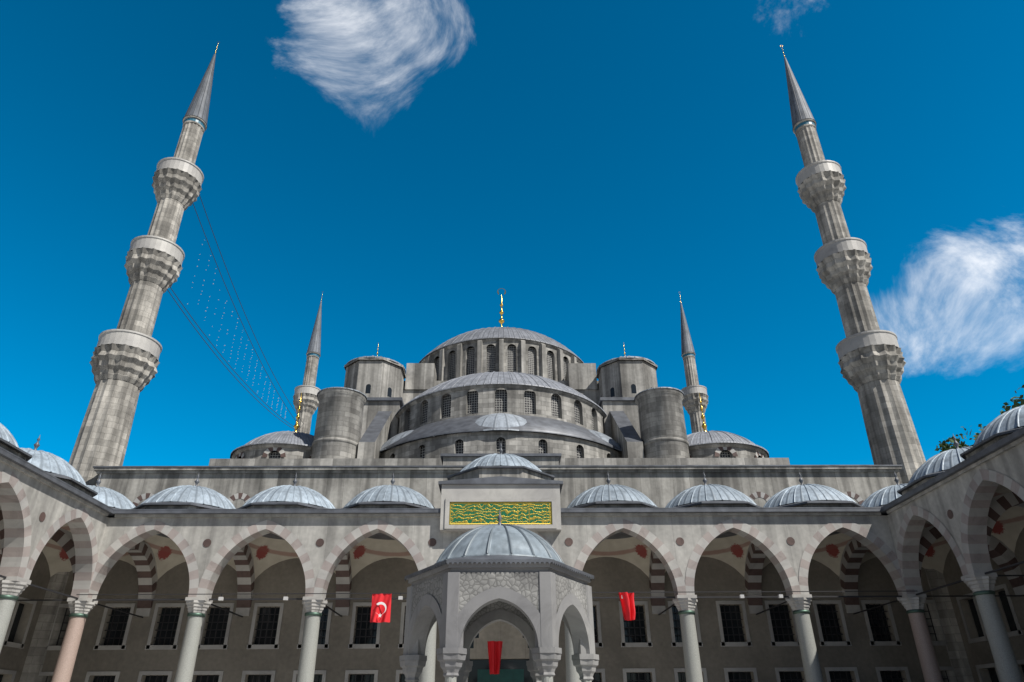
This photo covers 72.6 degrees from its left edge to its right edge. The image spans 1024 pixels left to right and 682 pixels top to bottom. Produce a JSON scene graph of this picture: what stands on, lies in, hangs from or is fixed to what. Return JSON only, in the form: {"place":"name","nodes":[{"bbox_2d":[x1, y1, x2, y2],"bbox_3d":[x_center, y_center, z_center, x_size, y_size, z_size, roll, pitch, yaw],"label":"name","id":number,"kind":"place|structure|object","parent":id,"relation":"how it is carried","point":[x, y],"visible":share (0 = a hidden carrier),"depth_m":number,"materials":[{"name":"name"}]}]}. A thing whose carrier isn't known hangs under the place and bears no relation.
{"place":"outdoors","nodes":[
{"label":"outdoors","id":0,"kind":"place"},
{"bbox_2d":[0,576,31,652],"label":"arcade column","id":1,"kind":"structure","parent":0,"point":[12,588],"depth_m":33.16,"materials":[{"name":"stone"}]},
{"bbox_2d":[0,447,113,598],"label":"arcade wall","id":2,"kind":"structure","parent":0,"point":[38,512],"depth_m":35.10,"materials":[{"name":"stone"}]},
{"bbox_2d":[51,597,97,681],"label":"portico column","id":3,"kind":"structure","parent":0,"point":[81,608],"depth_m":38.29,"materials":[{"name":"stone"}]},
{"bbox_2d":[127,541,157,616],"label":"arch","id":4,"kind":"structure","parent":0,"point":[142,555],"depth_m":46.21,"materials":[{"name":"stone"}]},
{"bbox_2d":[174,597,212,681],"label":"portico column","id":5,"kind":"structure","parent":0,"point":[197,607],"depth_m":38.35,"materials":[{"name":"stone"}]},
{"bbox_2d":[233,544,254,615],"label":"arch","id":6,"kind":"structure","parent":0,"point":[243,561],"depth_m":46.35,"materials":[{"name":"stone"}]},
{"bbox_2d":[297,596,327,681],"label":"portico column","id":7,"kind":"structure","parent":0,"point":[313,606],"depth_m":38.42,"materials":[{"name":"stone"}]},
{"bbox_2d":[335,551,351,615],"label":"arch","id":8,"kind":"structure","parent":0,"point":[343,570],"depth_m":46.48,"materials":[{"name":"stone"}]},
{"bbox_2d":[350,538,413,577],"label":"vaulted ceiling","id":9,"kind":"structure","parent":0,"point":[365,552],"depth_m":47.61,"materials":[{"name":"paint"}]},
{"bbox_2d":[418,621,436,681],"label":"portico column","id":10,"kind":"structure","parent":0,"point":[427,674],"depth_m":37.97,"materials":[{"name":"stone"}]},
{"bbox_2d":[39,556,953,681],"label":"hall lower wall","id":11,"kind":"structure","parent":0,"point":[737,641],"depth_m":45.95,"materials":[{"name":"stone"}]},
{"bbox_2d":[744,542,765,613],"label":"striped arch","id":12,"kind":"structure","parent":11,"relation":"attached to","point":[755,558],"depth_m":46.83,"materials":[{"name":"stone"}]},
{"bbox_2d":[93,465,902,508],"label":"arcade wall","id":13,"kind":"structure","parent":0,"point":[659,486],"depth_m":50.80,"materials":[{"name":"stone"}]},
{"bbox_2d":[399,572,598,681],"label":"fountain columns","id":14,"kind":"structure","parent":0,"point":[456,666],"depth_m":18.82,"materials":[{"name":"stone"}]},
{"bbox_2d":[408,575,442,654],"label":"fountain arch wall","id":15,"kind":"structure","parent":14,"relation":"attached to","point":[426,601],"depth_m":20.14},
{"bbox_2d":[424,615,464,654],"bbox_3d":[-2.261,8.829,21.675,0.500,1.900,2.500,-15,-32,25],"label":"fountain face","id":16,"kind":"object","parent":14,"relation":"attached to","point":[434,620],"visible":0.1,"depth_m":21.07},
{"bbox_2d":[457,572,540,647],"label":"fountain arch wall","id":17,"kind":"structure","parent":14,"relation":"attached to","point":[478,591],"depth_m":18.85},
{"bbox_2d":[404,555,593,585],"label":"fountain eaves","id":18,"kind":"object","parent":17,"relation":"on","point":[499,563],"visible":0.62,"depth_m":19.23,"materials":[{"name":"stone"}]},
{"bbox_2d":[435,510,564,563],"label":"fountain dome","id":19,"kind":"structure","parent":18,"relation":"on","point":[499,538],"depth_m":20.44,"materials":[{"name":"metal"}]},
{"bbox_2d":[465,601,533,659],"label":"arch","id":20,"kind":"structure","parent":14,"relation":"attached to","point":[491,613],"depth_m":22.56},
{"bbox_2d":[534,614,573,650],"bbox_3d":[1.489,8.832,21.729,0.500,1.900,2.500,16,-32,-27],"label":"fountain face","id":21,"kind":"object","parent":14,"relation":"attached to","point":[564,619],"visible":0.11,"depth_m":21.04},
{"bbox_2d":[555,574,590,653],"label":"fountain arch wall","id":22,"kind":"structure","parent":14,"relation":"attached to","point":[571,600],"depth_m":20.21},
{"bbox_2d":[0,561,1023,617],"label":"tie rods","id":23,"kind":"object","parent":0,"point":[920,593],"visible":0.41,"depth_m":39.71,"materials":[{"name":"grey"}]},
{"bbox_2d":[0,428,1023,539],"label":"arcade roof lead","id":24,"kind":"object","parent":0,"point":[620,535],"visible":0.25,"depth_m":41.23,"materials":[{"name":"metal"}]},
{"bbox_2d":[0,438,32,460],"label":"dome base","id":25,"kind":"object","parent":24,"relation":"on","point":[14,449],"visible":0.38,"depth_m":33.87,"materials":[{"name":"stone"}]},
{"bbox_2d":[0,423,18,447],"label":"dome","id":26,"kind":"structure","parent":25,"relation":"on","point":[6,434],"depth_m":34.13,"materials":[{"name":"metal"}]},
{"bbox_2d":[0,528,74,582],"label":"arch","id":27,"kind":"structure","parent":24,"relation":"attached to","point":[62,538],"depth_m":40.56,"materials":[{"name":"white stone"}]},
{"bbox_2d":[60,520,73,531],"bbox_3d":[-27.550,10.281,38.164,6.550,3.463,6.450,0,-29,-1],"label":"portico vault","id":28,"kind":"object","parent":24,"relation":"on","point":[65,527],"visible":0.03,"depth_m":40.83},
{"bbox_2d":[47,472,97,496],"bbox_3d":[-27.563,8.369,39.208,6.940,0.920,6.940,0,-29,-1],"label":"dome base","id":29,"kind":"object","parent":24,"relation":"on","point":[79,486],"visible":0.24,"depth_m":38.75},
{"bbox_2d":[20,436,86,485],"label":"dome","id":30,"kind":"structure","parent":29,"relation":"on","point":[46,461],"depth_m":38.79,"materials":[{"name":"metal"}]},
{"bbox_2d":[42,539,135,576],"bbox_3d":[-27.642,13.520,44.456,6.550,3.695,7.300,0,-29,-1],"label":"portico vault","id":31,"kind":"object","parent":24,"relation":"on","point":[56,556],"visible":0.07,"depth_m":46.81,"materials":[{"name":"paint"}]},
{"bbox_2d":[87,474,135,508],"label":"dome","id":32,"kind":"structure","parent":24,"relation":"on","point":[110,497],"depth_m":44.88,"materials":[{"name":"metal"}]},
{"bbox_2d":[132,502,223,508],"bbox_3d":[-21.105,11.764,45.510,6.940,0.920,6.940,0,-29,-1],"label":"dome base","id":33,"kind":"object","parent":24,"relation":"on","point":[170,505],"visible":0.21,"depth_m":42.70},
{"bbox_2d":[141,474,235,508],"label":"dome","id":34,"kind":"structure","parent":33,"relation":"on","point":[195,493],"depth_m":44.20,"materials":[{"name":"metal"}]},
{"bbox_2d":[237,502,328,508],"bbox_3d":[-14.556,11.770,45.604,6.940,0.920,6.940,0,-29,-1],"label":"dome base","id":35,"kind":"object","parent":24,"relation":"on","point":[276,505],"visible":0.23,"depth_m":42.80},
{"bbox_2d":[243,472,335,508],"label":"dome","id":36,"kind":"structure","parent":35,"relation":"on","point":[291,493],"depth_m":44.26,"materials":[{"name":"metal"}]},
{"bbox_2d":[341,501,427,508],"bbox_3d":[-8.006,11.775,45.697,6.940,0.920,6.940,0,-29,-1],"label":"dome base","id":37,"kind":"object","parent":24,"relation":"on","point":[386,504],"visible":0.23,"depth_m":42.87,"materials":[{"name":"metal"}]},
{"bbox_2d":[343,472,434,507],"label":"dome","id":38,"kind":"structure","parent":37,"relation":"on","point":[392,492],"depth_m":44.28,"materials":[{"name":"metal"}]},
{"bbox_2d":[76,591,908,600],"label":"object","id":39,"kind":"object","parent":24,"relation":"attached to","point":[400,597],"visible":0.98,"depth_m":39.13,"materials":[{"name":"grey metal"}]},
{"bbox_2d":[370,594,391,622],"bbox_3d":[-7.285,14.838,38.775,1.100,1.500,0.292,0,-29,-1],"label":"flag","id":40,"kind":"object","parent":39,"relation":"attached to","point":[381,608],"visible":1,"depth_m":38.76,"materials":[{"name":"red fabric"}]},
{"bbox_2d":[618,592,634,620],"bbox_3d":[6.482,14.831,38.989,0.978,1.450,0.669,4,-29,-7],"label":"flag","id":41,"kind":"object","parent":39,"relation":"attached to","point":[627,606],"visible":1,"depth_m":38.92,"materials":[{"name":"red fabric"}]},
{"bbox_2d":[79,507,914,598],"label":"arcade wall","id":42,"kind":"structure","parent":24,"relation":"attached to","point":[210,546],"depth_m":41.09,"materials":[{"name":"stone"}]},
{"bbox_2d":[438,476,562,531],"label":"portal block","id":43,"kind":"structure","parent":24,"relation":"on","point":[530,504],"depth_m":41.44,"materials":[{"name":"white stone"}]},
{"bbox_2d":[447,466,554,479],"bbox_3d":[-0.739,10.771,46.352,7.040,3.220,7.040,0,-29,-1],"label":"dome base","id":44,"kind":"object","parent":43,"relation":"on","point":[496,471],"visible":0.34,"depth_m":44.06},
{"bbox_2d":[460,444,541,471],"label":"dome","id":45,"kind":"structure","parent":44,"relation":"on","point":[500,459],"depth_m":45.47,"materials":[{"name":"metal"}]},
{"bbox_2d":[572,501,658,507],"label":"dome base","id":46,"kind":"object","parent":24,"relation":"on","point":[617,504],"visible":0.21,"depth_m":43.09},
{"bbox_2d":[567,474,656,507],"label":"dome","id":47,"kind":"structure","parent":46,"relation":"on","point":[611,492],"depth_m":44.48,"materials":[{"name":"metal"}]},
{"bbox_2d":[672,501,759,507],"bbox_3d":[13.092,11.792,45.998,6.940,0.920,6.940,0,-29,-1],"label":"dome base","id":48,"kind":"object","parent":24,"relation":"on","point":[714,504],"visible":0.21,"depth_m":43.16,"materials":[{"name":"metal"}]},
{"bbox_2d":[665,474,756,507],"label":"dome","id":49,"kind":"structure","parent":48,"relation":"on","point":[709,492],"depth_m":44.63,"materials":[{"name":"metal"}]},
{"bbox_2d":[777,500,863,506],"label":"dome base","id":50,"kind":"object","parent":24,"relation":"on","point":[825,503],"visible":0.21,"depth_m":43.27,"materials":[{"name":"metal"}]},
{"bbox_2d":[764,472,854,506],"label":"dome","id":51,"kind":"structure","parent":50,"relation":"on","point":[795,493],"depth_m":44.75,"materials":[{"name":"metal"}]},
{"bbox_2d":[861,472,907,506],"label":"dome","id":52,"kind":"structure","parent":24,"relation":"on","point":[884,495],"depth_m":45.59,"materials":[{"name":"metal"}]},
{"bbox_2d":[860,536,950,573],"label":"vaulted ceiling","id":53,"kind":"structure","parent":24,"relation":"on","point":[937,552],"depth_m":47.66,"materials":[{"name":"paint"}]},
{"bbox_2d":[897,470,945,494],"bbox_3d":[26.282,8.412,39.975,6.940,0.920,6.940,0,-29,-1],"label":"dome base","id":54,"kind":"object","parent":24,"relation":"on","point":[914,484],"visible":0.2,"depth_m":39.43,"materials":[{"name":"metal"}]},
{"bbox_2d":[908,435,972,483],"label":"dome","id":55,"kind":"structure","parent":54,"relation":"on","point":[946,460],"depth_m":39.49,"materials":[{"name":"metal"}]},
{"bbox_2d":[919,525,1023,594],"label":"striped arch","id":56,"kind":"structure","parent":24,"relation":"attached to","point":[1001,554],"depth_m":41.05,"materials":[{"name":"white stone"}]},
{"bbox_2d":[921,506,1023,551],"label":"vaulted ceiling","id":57,"kind":"structure","parent":24,"relation":"on","point":[1008,527],"depth_m":40.80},
{"bbox_2d":[960,427,1021,459],"bbox_3d":[26.365,5.321,34.315,6.940,0.920,6.940,0,-29,-1],"label":"dome base","id":58,"kind":"object","parent":24,"relation":"on","point":[982,445],"visible":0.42,"depth_m":33.84,"materials":[{"name":"stone"}]},
{"bbox_2d":[973,405,1023,445],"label":"dome","id":59,"kind":"structure","parent":58,"relation":"on","point":[1013,418],"depth_m":34.07,"materials":[{"name":"metal"}]},
{"bbox_2d":[991,482,1011,496],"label":"vaulted ceiling","id":60,"kind":"structure","parent":24,"relation":"on","point":[1001,489],"depth_m":35.93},
{"bbox_2d":[0,0,1023,465],"label":"sky","id":61,"kind":"structure","parent":0,"point":[398,166],"materials":[{"name":"blue"}]},
{"bbox_2d":[564,623,580,681],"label":"portico column","id":62,"kind":"structure","parent":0,"point":[572,674],"depth_m":38.03,"materials":[{"name":"stone"}]},
{"bbox_2d":[649,550,665,613],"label":"striped arch","id":63,"kind":"structure","parent":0,"point":[656,574],"depth_m":46.77,"materials":[{"name":"stone"}]},
{"bbox_2d":[673,595,702,681],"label":"portico column","id":64,"kind":"structure","parent":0,"point":[685,605],"depth_m":38.68,"materials":[{"name":"stone"}]},
{"bbox_2d":[785,594,822,681],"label":"portico column","id":65,"kind":"structure","parent":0,"point":[799,604],"depth_m":38.78,"materials":[{"name":"stone"}]},
{"bbox_2d":[897,594,942,681],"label":"portico column","id":66,"kind":"structure","parent":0,"point":[913,604],"depth_m":38.88,"materials":[{"name":"stone"}]},
{"bbox_2d":[882,427,1023,594],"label":"arcade wall","id":67,"kind":"structure","parent":0,"point":[953,509],"depth_m":35.03,"materials":[{"name":"stone"}]},
{"bbox_2d":[961,572,1022,681],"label":"arcade column","id":68,"kind":"structure","parent":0,"point":[981,586],"depth_m":33.15,"materials":[{"name":"stone"}]},
{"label":"court paving","id":69,"kind":"structure","parent":0,"visible":0},
{"bbox_2d":[0,506,3,559],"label":"arch","id":70,"kind":"structure","parent":69,"relation":"on","point":[1,530],"depth_m":34.51,"materials":[{"name":"stone"}]},
{"bbox_2d":[0,551,49,681],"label":"arcade back wall","id":71,"kind":"structure","parent":69,"relation":"on","point":[19,636],"depth_m":44.35,"materials":[{"name":"grey"}]},
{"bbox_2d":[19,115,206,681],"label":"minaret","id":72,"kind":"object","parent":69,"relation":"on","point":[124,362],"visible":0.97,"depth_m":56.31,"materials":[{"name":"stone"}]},
{"bbox_2d":[183,42,219,128],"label":"minaret spire","id":73,"kind":"structure","parent":72,"relation":"on","point":[199,105],"depth_m":71.35,"materials":[{"name":"metal"}]},
{"bbox_2d":[143,532,235,578],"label":"vaulted ceiling","id":74,"kind":"structure","parent":69,"relation":"on","point":[168,554],"depth_m":47.15,"materials":[{"name":"paint"}]},
{"bbox_2d":[248,532,335,578],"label":"vaulted ceiling","id":75,"kind":"structure","parent":69,"relation":"on","point":[267,552],"depth_m":47.36,"materials":[{"name":"paint"}]},
{"bbox_2d":[293,352,320,433],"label":"minaret","id":76,"kind":"object","parent":69,"relation":"on","point":[309,391],"visible":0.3,"depth_m":109.42,"materials":[{"name":"stone"}]},
{"bbox_2d":[167,194,303,431],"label":"string lights","id":77,"kind":"object","parent":76,"relation":"attached to","point":[234,335],"visible":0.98,"depth_m":79.79,"materials":[{"name":"grey metal"}]},
{"bbox_2d":[307,299,321,357],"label":"minaret spire","id":78,"kind":"structure","parent":76,"relation":"on","point":[314,343],"depth_m":115.53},
{"bbox_2d":[586,531,650,576],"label":"vaulted ceiling","id":79,"kind":"structure","parent":69,"relation":"on","point":[635,551],"depth_m":47.85,"materials":[{"name":"paint"}]},
{"bbox_2d":[681,352,708,432],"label":"minaret","id":80,"kind":"object","parent":69,"relation":"on","point":[691,391],"visible":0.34,"depth_m":110.31,"materials":[{"name":"stone"}]},
{"bbox_2d":[680,298,694,355],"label":"minaret spire","id":81,"kind":"structure","parent":80,"relation":"on","point":[686,344],"depth_m":116.37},
{"bbox_2d":[665,535,749,576],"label":"vaulted ceiling","id":82,"kind":"structure","parent":69,"relation":"on","point":[731,551],"depth_m":47.81,"materials":[{"name":"paint"}]},
{"bbox_2d":[763,530,853,575],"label":"vaulted ceiling","id":83,"kind":"structure","parent":69,"relation":"on","point":[828,551],"depth_m":47.80,"materials":[{"name":"paint"}]},
{"bbox_2d":[839,539,868,612],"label":"striped arch","id":84,"kind":"structure","parent":69,"relation":"on","point":[854,552],"depth_m":46.90,"materials":[{"name":"stone"}]},
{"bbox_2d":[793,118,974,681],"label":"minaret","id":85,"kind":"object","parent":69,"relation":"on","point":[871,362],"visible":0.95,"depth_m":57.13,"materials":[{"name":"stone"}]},
{"bbox_2d":[780,45,815,132],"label":"minaret spire","id":86,"kind":"structure","parent":85,"relation":"on","point":[799,109],"depth_m":72.20,"materials":[{"name":"metal"}]},
{"bbox_2d":[943,528,1023,681],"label":"wall","id":87,"kind":"structure","parent":69,"relation":"on","point":[975,640],"depth_m":43.74,"materials":[{"name":"grey"}]},
{"bbox_2d":[987,492,1023,556],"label":"arch","id":88,"kind":"structure","parent":69,"relation":"on","point":[1001,504],"depth_m":35.76,"materials":[{"name":"stone"}]},
{"bbox_3d":[-0.721,13.289,44.977,8.000,4.080,7.300,0,-29,-1],"label":"portico","id":89,"kind":"object","parent":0,"visible":0},
{"bbox_2d":[487,641,502,673],"bbox_3d":[-1.058,19.881,43.813,1.000,1.900,0.513,6,-29,-11],"label":"flag","id":90,"kind":"object","parent":89,"relation":"attached to","point":[494,650],"visible":1,"depth_m":43.88,"materials":[{"name":"red"}]},
{"label":"ground","id":91,"kind":"structure","parent":0,"visible":0},
{"bbox_2d":[209,363,789,465],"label":"hall walls","id":92,"kind":"structure","parent":91,"relation":"on","point":[380,420],"depth_m":58.28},
{"bbox_2d":[230,393,313,458],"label":"small dome","id":93,"kind":"structure","parent":92,"relation":"on","point":[295,437],"depth_m":57.37,"materials":[{"name":"grey metal"}]},
{"bbox_2d":[232,443,311,458],"bbox_3d":[-19.026,11.936,59.292,9.600,3.300,9.600,0,-29,-1],"label":"dome drum","id":94,"kind":"object","parent":93,"relation":"attached to","point":[285,451],"visible":0.2,"depth_m":55.99,"materials":[{"name":"stone"}]},
{"bbox_2d":[311,388,365,458],"bbox_3d":[-14.341,8.433,57.057,4.040,8.250,4.040,0,-29,-1],"label":"round turret","id":95,"kind":"object","parent":92,"relation":"on","point":[338,428],"visible":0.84,"depth_m":56.35,"materials":[{"name":"stone"}]},
{"bbox_2d":[317,387,367,402],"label":"turret roof","id":96,"kind":"structure","parent":95,"relation":"on","point":[346,388],"depth_m":57.59,"materials":[{"name":"metal"}]},
{"bbox_2d":[344,357,405,396],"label":"turret","id":97,"kind":"object","parent":92,"relation":"on","point":[375,377],"visible":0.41,"depth_m":68.24,"materials":[{"name":"grey"}]},
{"bbox_2d":[347,342,405,372],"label":"turret roof","id":98,"kind":"structure","parent":97,"relation":"on","point":[377,357],"depth_m":69.21,"materials":[{"name":"metal"}]},
{"bbox_2d":[420,338,581,380],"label":"dome drum","id":99,"kind":"object","parent":92,"relation":"on","point":[500,355],"visible":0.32,"depth_m":75.50,"materials":[{"name":"stone"}]},
{"bbox_2d":[419,288,583,362],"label":"dome","id":100,"kind":"structure","parent":99,"relation":"on","point":[501,332],"depth_m":77.85,"materials":[{"name":"grey metal"}]},
{"bbox_2d":[381,431,620,457],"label":"exedra wall front","id":101,"kind":"structure","parent":92,"relation":"on","point":[510,442],"depth_m":54.96,"materials":[{"name":"stone"}]},
{"bbox_2d":[380,415,621,451],"bbox_3d":[-0.941,8.992,60.652,25.800,2.450,12.900,0,-29,-1],"label":"semi dome apron","id":102,"kind":"object","parent":101,"relation":"on","point":[532,424],"visible":0.58,"depth_m":56.73,"materials":[{"name":"metal"}]},
{"bbox_2d":[379,430,443,454],"bbox_3d":[-9.143,9.061,61.059,5.842,2.840,8.696,19,-34,-32],"label":"semi-dome","id":103,"kind":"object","parent":102,"relation":"on","point":[397,437],"depth_m":58.96,"materials":[{"name":"metal"}]},
{"bbox_2d":[396,384,605,433],"bbox_3d":[-0.973,7.357,62.980,20.760,2.850,10.380,0,-29,-1],"label":"windowed drum","id":104,"kind":"object","parent":102,"relation":"on","point":[513,399],"visible":0.82,"depth_m":59.60,"materials":[{"name":"stone"}]},
{"bbox_2d":[457,413,545,440],"bbox_3d":[-0.895,7.066,57.512,8.696,2.840,5.842,0,-29,-1],"label":"small semi-dome","id":105,"kind":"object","parent":102,"relation":"on","point":[500,421],"depth_m":55.59,"materials":[{"name":"metal"}]},
{"bbox_2d":[558,429,621,454],"bbox_3d":[7.245,9.074,61.293,5.842,2.840,8.696,-19,-34,30],"label":"semi-dome","id":106,"kind":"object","parent":102,"relation":"on","point":[608,439],"depth_m":59.22,"materials":[{"name":"metal"}]},
{"bbox_2d":[395,371,606,414],"bbox_3d":[-0.996,4.084,64.732,20.960,4.696,10.520,0,-29,-1],"label":"semi-dome","id":107,"kind":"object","parent":92,"relation":"on","point":[494,377],"depth_m":61.12,"materials":[{"name":"metal"}]},
{"bbox_2d":[596,357,657,396],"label":"turret","id":108,"kind":"object","parent":92,"relation":"on","point":[625,377],"visible":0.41,"depth_m":68.59,"materials":[{"name":"grey"}]},
{"bbox_2d":[596,349,654,372],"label":"turret roof","id":109,"kind":"structure","parent":108,"relation":"on","point":[625,357],"depth_m":69.40,"materials":[{"name":"metal"}]},
{"bbox_2d":[635,388,689,457],"bbox_3d":[12.556,8.454,57.440,4.040,8.250,4.040,0,-29,-1],"label":"round turret","id":110,"kind":"object","parent":92,"relation":"attached to","point":[662,424],"visible":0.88,"depth_m":56.72,"materials":[{"name":"stone"}]},
{"bbox_2d":[634,387,683,400],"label":"turret roof","id":111,"kind":"structure","parent":110,"relation":"on","point":[658,387],"depth_m":57.95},
{"bbox_2d":[687,393,768,457],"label":"small dome","id":112,"kind":"structure","parent":92,"relation":"on","point":[703,437],"depth_m":57.82,"materials":[{"name":"grey metal"}]},
{"bbox_2d":[688,443,767,457],"bbox_3d":[17.170,11.965,59.807,9.600,3.300,9.600,0,-29,-1],"label":"dome drum","id":113,"kind":"object","parent":112,"relation":"attached to","point":[715,450],"visible":0.2,"depth_m":56.51,"materials":[{"name":"stone"}]},
{"bbox_2d":[935,385,1023,452],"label":"tree","id":114,"kind":"object","parent":91,"relation":"on","point":[944,446],"visible":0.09,"depth_m":49.90,"materials":[{"name":"green plant"}]}
]}

